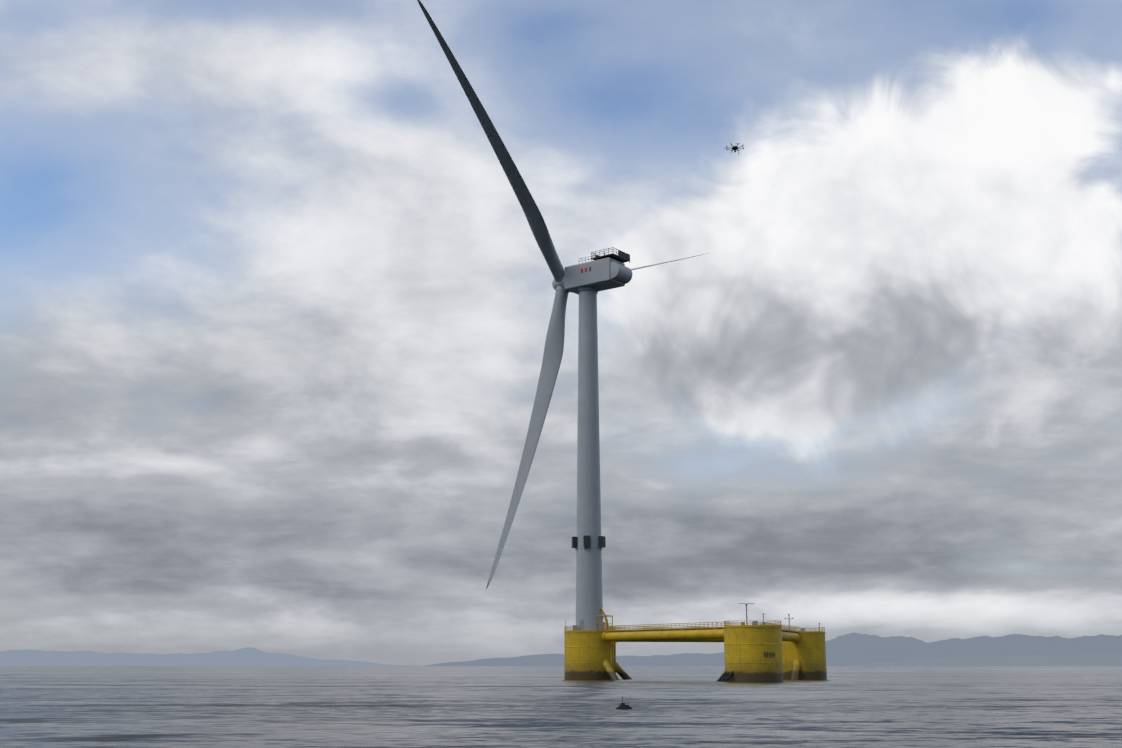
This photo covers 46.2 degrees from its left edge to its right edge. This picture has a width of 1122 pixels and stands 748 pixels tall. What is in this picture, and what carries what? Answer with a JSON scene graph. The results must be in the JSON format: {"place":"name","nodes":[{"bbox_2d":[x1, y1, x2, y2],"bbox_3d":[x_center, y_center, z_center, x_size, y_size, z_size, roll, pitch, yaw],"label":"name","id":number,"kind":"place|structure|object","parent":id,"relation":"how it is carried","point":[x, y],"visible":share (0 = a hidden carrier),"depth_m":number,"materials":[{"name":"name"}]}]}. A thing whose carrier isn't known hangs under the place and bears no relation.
{"place":"outdoors","nodes":[
{"label":"outdoors","id":0,"kind":"place"},
{"bbox_2d":[0,647,416,665],"bbox_3d":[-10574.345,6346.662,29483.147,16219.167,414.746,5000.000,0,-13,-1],"label":"hills","id":1,"kind":"structure","parent":0,"point":[248,656],"depth_m":27672.97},
{"bbox_2d":[0,666,1121,747],"bbox_3d":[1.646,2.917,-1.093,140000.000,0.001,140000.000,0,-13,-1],"label":"sea water","id":2,"kind":"structure","parent":0,"point":[516,707],"depth_m":97.76,"materials":[{"name":"grey liquid"}]},
{"bbox_2d":[616,696,631,708],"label":"buoy","id":3,"kind":"object","parent":2,"relation":"on","point":[622,706],"visible":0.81,"depth_m":96.24,"materials":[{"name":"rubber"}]},
{"bbox_2d":[564,603,826,681],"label":"floating platform","id":4,"kind":"structure","parent":2,"relation":"in","point":[761,652],"depth_m":302.77,"materials":[{"name":"yellow paint"}]},
{"bbox_2d":[0,0,1121,665],"label":"sky","id":5,"kind":"structure","parent":0,"point":[277,297],"materials":[{"name":"grey"}]},
{"bbox_2d":[572,287,605,629],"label":"turbine tower","id":6,"kind":"structure","parent":0,"point":[589,543],"depth_m":316.67,"materials":[{"name":"white metal"}]},
{"bbox_2d":[563,247,631,294],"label":"nacelle","id":7,"kind":"object","parent":6,"relation":"on","point":[606,272],"visible":1,"depth_m":324.96,"materials":[{"name":"white metal"}]},
{"bbox_2d":[417,0,708,588],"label":"rotor blades","id":8,"kind":"object","parent":7,"relation":"attached to","point":[552,353],"visible":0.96,"depth_m":321.44,"materials":[{"name":"white plastic"}]},
{"bbox_2d":[724,143,743,154],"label":"drone","id":9,"kind":"object","parent":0,"point":[734,148],"visible":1,"depth_m":102.09,"materials":[{"name":"metal"}]},
{"bbox_2d":[424,633,1121,665],"bbox_3d":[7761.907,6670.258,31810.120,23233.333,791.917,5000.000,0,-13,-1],"label":"hills","id":10,"kind":"structure","parent":0,"point":[850,649],"depth_m":30114.50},
{"bbox_2d":[851,654,1121,665],"bbox_3d":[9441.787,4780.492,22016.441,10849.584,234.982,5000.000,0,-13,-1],"label":"hills","id":11,"kind":"structure","parent":0,"point":[1074,660],"depth_m":20124.69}
]}

